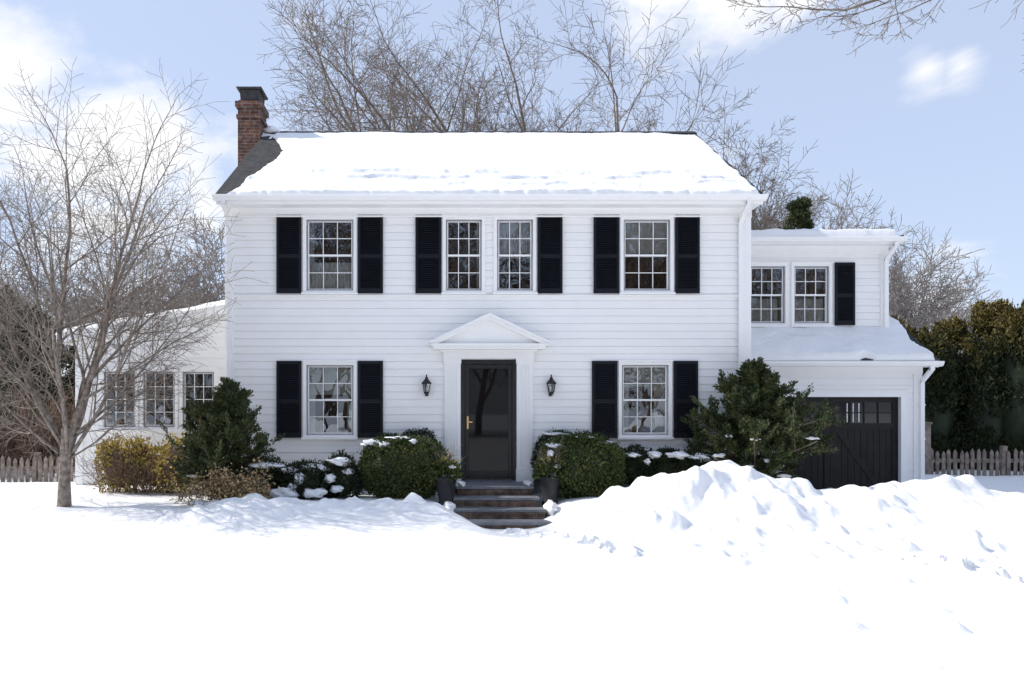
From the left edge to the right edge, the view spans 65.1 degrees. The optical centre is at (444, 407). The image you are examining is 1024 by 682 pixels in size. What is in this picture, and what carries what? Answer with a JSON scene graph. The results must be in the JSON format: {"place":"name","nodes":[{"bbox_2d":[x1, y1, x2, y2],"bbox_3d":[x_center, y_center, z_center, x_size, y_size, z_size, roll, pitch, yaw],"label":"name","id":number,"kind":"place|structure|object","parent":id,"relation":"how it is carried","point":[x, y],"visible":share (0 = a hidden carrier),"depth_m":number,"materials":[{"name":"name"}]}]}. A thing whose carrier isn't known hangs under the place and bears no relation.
{"place":"outdoors","nodes":[
{"label":"outdoors","id":0,"kind":"place"},
{"bbox_2d":[56,300,224,334],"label":"roof snow","id":1,"kind":"structure","parent":0,"point":[218,303],"depth_m":15.07,"materials":[{"name":"white snow"}]},
{"bbox_2d":[83,313,224,485],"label":"sunroom walls","id":2,"kind":"structure","parent":0,"point":[210,356],"depth_m":15.20,"materials":[{"name":"white wood"}]},
{"bbox_2d":[56,305,224,484],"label":"sunroom trim","id":3,"kind":"structure","parent":2,"relation":"attached to","point":[79,468],"depth_m":15.12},
{"bbox_2d":[0,460,1023,681],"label":"snow ground","id":4,"kind":"structure","parent":0,"point":[723,571],"depth_m":7.37,"materials":[{"name":"white snow"}]},
{"bbox_2d":[0,285,74,465],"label":"evergreen hedge","id":5,"kind":"object","parent":4,"relation":"on","point":[68,366],"visible":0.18,"depth_m":19.13,"materials":[{"name":"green plant"}]},
{"bbox_2d":[0,374,74,476],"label":"brush thicket","id":6,"kind":"object","parent":4,"relation":"on","point":[48,437],"visible":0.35,"depth_m":17.13,"materials":[{"name":"brown plant"}]},
{"bbox_2d":[0,452,74,481],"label":"picket fence","id":7,"kind":"object","parent":4,"relation":"on","point":[36,468],"visible":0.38,"depth_m":16.19,"materials":[{"name":"grey wood"}]},
{"bbox_2d":[0,57,265,506],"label":"bare ornamental tree","id":8,"kind":"object","parent":4,"relation":"on","point":[66,438],"visible":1,"depth_m":12.23,"materials":[{"name":"grey plant"}]},
{"bbox_2d":[71,431,199,494],"bbox_3d":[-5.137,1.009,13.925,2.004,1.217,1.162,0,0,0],"label":"euonymus shrub","id":9,"kind":"object","parent":4,"relation":"on","point":[142,446],"visible":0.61,"depth_m":13.76,"materials":[{"name":"plant"}]},
{"bbox_2d":[157,376,284,491],"bbox_3d":[-3.658,0.640,13.016,1.814,2.320,1.671,0,0,28],"label":"hollywood juniper shrub","id":10,"kind":"object","parent":4,"relation":"on","point":[227,432],"visible":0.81,"depth_m":12.67,"materials":[{"name":"green plant"}]},
{"bbox_2d":[166,457,278,506],"bbox_3d":[-3.351,1.176,12.217,1.602,0.844,1.098,0,0,0],"label":"dry hydrangea shrub","id":11,"kind":"object","parent":4,"relation":"on","point":[220,489],"visible":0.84,"depth_m":12.12,"materials":[{"name":"brown plant"}]},
{"bbox_2d":[236,448,366,499],"bbox_3d":[-2.364,1.159,13.043,2.213,0.993,1.070,0,0,0],"label":"yew shrub","id":12,"kind":"object","parent":4,"relation":"on","point":[337,476],"visible":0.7,"depth_m":12.84,"materials":[{"name":"green plant"}]},
{"bbox_2d":[357,433,453,498],"bbox_3d":[-0.647,0.987,13.361,1.628,1.162,1.192,0,0,0],"label":"boxwood shrub","id":13,"kind":"object","parent":4,"relation":"on","point":[393,467],"visible":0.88,"depth_m":13.04,"materials":[{"name":"green plant"}]},
{"bbox_2d":[374,427,442,491],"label":"yew shrub","id":14,"kind":"object","parent":4,"relation":"on","point":[424,433],"visible":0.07,"depth_m":13.84,"materials":[{"name":"green plant"}]},
{"bbox_2d":[258,0,583,130],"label":"bare oak tree","id":15,"kind":"object","parent":4,"relation":"on","point":[389,116],"visible":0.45,"depth_m":29.55,"materials":[{"name":"grey plant"}]},
{"bbox_2d":[415,437,465,504],"bbox_3d":[-0.085,1.128,13.013,0.950,1.283,0.608,0,0,26],"label":"entry planter","id":16,"kind":"object","parent":4,"relation":"on","point":[447,474],"visible":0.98,"depth_m":12.84,"materials":[{"name":"green plant"}]},
{"bbox_2d":[264,0,623,130],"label":"bare oak tree","id":17,"kind":"object","parent":4,"relation":"on","point":[472,59],"visible":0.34,"depth_m":30.12,"materials":[{"name":"grey plant"}]},
{"bbox_2d":[354,475,628,493],"bbox_3d":[0.780,1.625,17.615,9.240,0.850,6.770,0,0,0],"label":"foundation","id":18,"kind":"object","parent":4,"relation":"on","point":[536,489],"depth_m":14.23,"materials":[{"name":"grey concrete"}]},
{"bbox_2d":[234,218,738,470],"bbox_3d":[0.780,-2.225,17.613,9.329,6.850,6.854,0,0,0],"label":"siding","id":19,"kind":"object","parent":18,"relation":"on","point":[395,335],"visible":0.56,"depth_m":14.19,"materials":[{"name":"white paint"}]},
{"bbox_2d":[422,374,430,395],"bbox_3d":[-0.310,-0.403,14.076,0.173,0.385,0.212,0,0,0],"label":"wall lantern","id":20,"kind":"object","parent":19,"relation":"attached to","point":[426,381],"depth_m":14.03,"materials":[{"name":"black metal"}]},
{"bbox_2d":[100,214,834,438],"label":"window frames","id":21,"kind":"structure","parent":19,"relation":"attached to","point":[667,365],"depth_m":14.22,"materials":[{"name":"white wood"}]},
{"bbox_2d":[105,221,827,433],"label":"storm window tracks","id":22,"kind":"object","parent":21,"relation":"attached to","point":[498,289],"visible":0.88,"depth_m":14.20},
{"bbox_2d":[309,223,666,394],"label":"shades","id":23,"kind":"object","parent":21,"relation":"attached to","point":[631,248],"visible":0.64,"depth_m":14.33,"materials":[{"name":"white fabric"}]},
{"bbox_2d":[309,223,822,431],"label":"curtains","id":24,"kind":"object","parent":21,"relation":"attached to","point":[519,246],"visible":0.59,"depth_m":14.38,"materials":[{"name":"white fabric"}]},
{"bbox_2d":[428,313,550,481],"bbox_3d":[0.790,-0.172,14.020,2.140,2.965,0.360,0,0,0],"label":"door surround pediment","id":25,"kind":"structure","parent":19,"relation":"attached to","point":[489,336],"depth_m":14.11,"materials":[{"name":"white wood"}]},
{"bbox_2d":[461,360,515,479],"bbox_3d":[0.790,0.210,14.250,0.980,2.140,0.160,0,0,0],"label":"front door","id":26,"kind":"structure","parent":25,"relation":"attached to","point":[467,365],"depth_m":14.18,"materials":[{"name":"black wood"}]},
{"bbox_2d":[467,416,471,428],"bbox_3d":[0.453,0.260,14.155,0.095,0.220,0.050,0,0,0],"label":"door handle","id":27,"kind":"object","parent":26,"relation":"attached to","point":[468,421],"visible":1,"depth_m":14.16,"materials":[{"name":"gold metal"}]},
{"bbox_2d":[469,369,507,470],"bbox_3d":[0.790,0.210,14.200,0.700,1.820,0.002,0,0,0],"label":"storm door glass","id":28,"kind":"object","parent":26,"relation":"attached to","point":[488,418],"visible":1,"depth_m":14.20,"materials":[{"name":"glass"}]},
{"bbox_2d":[546,374,555,395],"bbox_3d":[1.890,-0.403,14.076,0.173,0.385,0.212,0,0,0],"label":"wall lantern","id":29,"kind":"object","parent":19,"relation":"attached to","point":[550,381],"depth_m":14.04,"materials":[{"name":"black metal"}]},
{"bbox_2d":[276,217,854,437],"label":"shutters","id":30,"kind":"object","parent":19,"relation":"attached to","point":[549,280],"visible":0.99,"depth_m":14.14,"materials":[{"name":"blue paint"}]},
{"bbox_2d":[216,201,762,380],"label":"trim boards","id":31,"kind":"object","parent":18,"relation":"on","point":[489,209],"depth_m":14.15,"materials":[{"name":"white wood"}]},
{"bbox_2d":[108,223,824,431],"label":"rooms","id":32,"kind":"object","parent":31,"relation":"attached to","point":[467,264],"visible":0.16,"depth_m":15.50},
{"bbox_2d":[215,131,762,193],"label":"shingle roof","id":33,"kind":"structure","parent":31,"relation":"on","point":[264,151],"depth_m":16.32,"materials":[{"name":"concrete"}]},
{"bbox_2d":[238,107,265,164],"bbox_3d":[-4.213,-2.400,17.510,0.475,8.300,0.620,0,0,0],"label":"brick chimney","id":34,"kind":"object","parent":33,"relation":"on","point":[250,131],"visible":0.21,"depth_m":17.20,"materials":[{"name":"brown brick"}]},
{"bbox_2d":[235,101,268,127],"bbox_3d":[-4.213,-6.430,17.510,0.575,0.360,0.720,0,0,0],"label":"chimney corbel","id":35,"kind":"object","parent":34,"relation":"on","point":[260,104],"visible":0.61,"depth_m":17.17,"materials":[{"name":"brown brick"}]},
{"bbox_2d":[236,86,267,103],"bbox_3d":[-4.210,-6.760,17.510,0.550,0.320,0.700,0,0,0],"label":"chimney cap","id":36,"kind":"object","parent":35,"relation":"on","point":[252,93],"visible":0.71,"depth_m":17.24,"materials":[{"name":"black metal"}]},
{"bbox_2d":[261,126,279,138],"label":"chimney snow","id":37,"kind":"structure","parent":33,"relation":"on","point":[270,129],"depth_m":17.46,"materials":[{"name":"white snow"}]},
{"bbox_2d":[227,132,759,193],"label":"roof snow","id":38,"kind":"structure","parent":33,"relation":"on","point":[475,163],"depth_m":15.09,"materials":[{"name":"white snow"}]},
{"bbox_2d":[212,194,767,378],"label":"gutters and downspouts","id":39,"kind":"object","parent":31,"relation":"attached to","point":[747,198],"visible":0.76,"depth_m":13.74,"materials":[{"name":"white metal"}]},
{"bbox_2d":[453,481,551,528],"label":"front steps","id":40,"kind":"structure","parent":4,"relation":"on","point":[497,504],"depth_m":12.88,"materials":[{"name":"stone"}]},
{"bbox_2d":[461,480,515,480],"bbox_3d":[0.790,1.299,14.210,1.040,0.042,0.180,0,0,0],"label":"threshold","id":41,"kind":"object","parent":40,"relation":"on","point":[488,480],"visible":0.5,"depth_m":14.12,"materials":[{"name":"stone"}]},
{"bbox_2d":[443,312,558,515],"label":"snow","id":42,"kind":"structure","parent":40,"relation":"on","point":[551,506],"depth_m":12.66,"materials":[{"name":"white snow"}]},
{"bbox_2d":[0,168,1012,371],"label":"distant trees","id":43,"kind":"object","parent":4,"relation":"on","point":[900,301],"visible":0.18,"depth_m":31.50,"materials":[{"name":"brown plant"}]},
{"bbox_2d":[532,436,567,506],"bbox_3d":[1.733,1.102,13.029,0.618,1.335,0.911,0,0,11],"label":"entry planter","id":44,"kind":"object","parent":4,"relation":"on","point":[548,484],"visible":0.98,"depth_m":12.93,"materials":[{"name":"green plant"}]},
{"bbox_2d":[529,427,612,491],"bbox_3d":[2.227,0.917,13.903,1.509,1.180,0.617,0,0,0],"label":"yew shrub","id":45,"kind":"object","parent":4,"relation":"on","point":[549,434],"visible":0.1,"depth_m":13.84,"materials":[{"name":"green plant"}]},
{"bbox_2d":[535,430,629,498],"bbox_3d":[2.311,0.970,13.356,1.594,1.200,1.193,0,0,0],"label":"boxwood shrub","id":46,"kind":"object","parent":4,"relation":"on","point":[588,467],"visible":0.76,"depth_m":13.04,"materials":[{"name":"green plant"}]},
{"bbox_2d":[511,0,749,175],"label":"bare oak tree","id":47,"kind":"object","parent":4,"relation":"on","point":[617,116],"visible":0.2,"depth_m":26.66,"materials":[{"name":"grey plant"}]},
{"bbox_2d":[612,442,715,486],"bbox_3d":[3.739,1.001,13.546,1.827,0.860,0.940,0,0,0],"label":"yew shrub","id":48,"kind":"object","parent":4,"relation":"on","point":[666,460],"visible":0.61,"depth_m":13.37,"materials":[{"name":"green plant"}]},
{"bbox_2d":[680,356,846,478],"bbox_3d":[5.267,0.446,13.457,2.287,2.609,2.599,0,0,-43],"label":"hollywood juniper shrub","id":49,"kind":"object","parent":4,"relation":"on","point":[742,436],"visible":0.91,"depth_m":13.12,"materials":[{"name":"green plant"}]},
{"bbox_2d":[682,88,877,229],"bbox_3d":[10.312,-4.648,28.274,9.020,12.808,10.740,0,0,39],"label":"bare oak tree","id":50,"kind":"object","parent":4,"relation":"on","point":[770,219],"visible":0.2,"depth_m":26.86,"materials":[{"name":"grey plant"}]},
{"bbox_2d":[779,195,815,229],"bbox_3d":[11.007,-2.190,24.500,3.871,8.481,4.427,0,0,0],"label":"spruce tree","id":51,"kind":"object","parent":4,"relation":"on","point":[800,215],"visible":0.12,"depth_m":24.01,"materials":[{"name":"green plant"}]},
{"bbox_2d":[751,254,912,480],"bbox_3d":[7.257,-0.675,17.693,3.654,5.350,5.014,0,0,0],"label":"wing siding","id":52,"kind":"object","parent":4,"relation":"on","point":[867,289],"visible":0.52,"depth_m":15.82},
{"bbox_2d":[751,236,944,479],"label":"wing gutters","id":53,"kind":"object","parent":52,"relation":"attached to","point":[896,241],"visible":0.79,"depth_m":15.15,"materials":[{"name":"white metal"}]},
{"bbox_2d":[861,235,939,360],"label":"wing roof","id":54,"kind":"structure","parent":52,"relation":"on","point":[912,338],"depth_m":15.44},
{"bbox_2d":[751,243,922,482],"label":"wing trim","id":55,"kind":"structure","parent":4,"relation":"on","point":[882,249],"depth_m":15.16,"materials":[{"name":"white wood"}]},
{"bbox_2d":[784,397,897,489],"bbox_3d":[7.390,0.895,15.290,2.600,2.210,0.060,0,0,0],"label":"garage door","id":56,"kind":"structure","parent":4,"relation":"on","point":[867,456],"depth_m":15.28,"materials":[{"name":"black wood"}]},
{"bbox_2d":[787,402,891,422],"bbox_3d":[7.390,0.090,15.280,2.380,0.400,0.001,0,0,0],"label":"garage glass","id":57,"kind":"object","parent":56,"relation":"in","point":[883,407],"visible":0.4,"depth_m":15.28,"materials":[{"name":"glass"}]},
{"bbox_2d":[847,403,858,421],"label":"door window muntins","id":58,"kind":"object","parent":56,"relation":"attached to","point":[853,411],"depth_m":15.27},
{"bbox_2d":[726,0,1023,71],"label":"overhanging maple tree","id":59,"kind":"object","parent":4,"relation":"on","point":[859,5],"visible":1,"depth_m":10.96,"materials":[{"name":"grey plant"}]},
{"bbox_2d":[890,298,1023,471],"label":"arborvitae hedge","id":60,"kind":"object","parent":4,"relation":"on","point":[974,395],"visible":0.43,"depth_m":18.90,"materials":[{"name":"green plant"}]},
{"bbox_2d":[925,422,1023,475],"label":"picket fence","id":61,"kind":"object","parent":4,"relation":"on","point":[1005,460],"visible":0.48,"depth_m":17.19,"materials":[{"name":"grey wood"}]},
{"bbox_2d":[0,0,1023,376],"label":"sky","id":62,"kind":"structure","parent":0,"point":[931,122],"materials":[{"name":"blue"}]},
{"bbox_2d":[751,228,899,235],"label":"roof snow","id":63,"kind":"structure","parent":0,"point":[825,232],"depth_m":15.45,"materials":[{"name":"white snow"}]},
{"bbox_2d":[751,296,938,360],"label":"roof snow","id":64,"kind":"structure","parent":0,"point":[892,342],"depth_m":15.12,"materials":[{"name":"white snow"}]}
]}

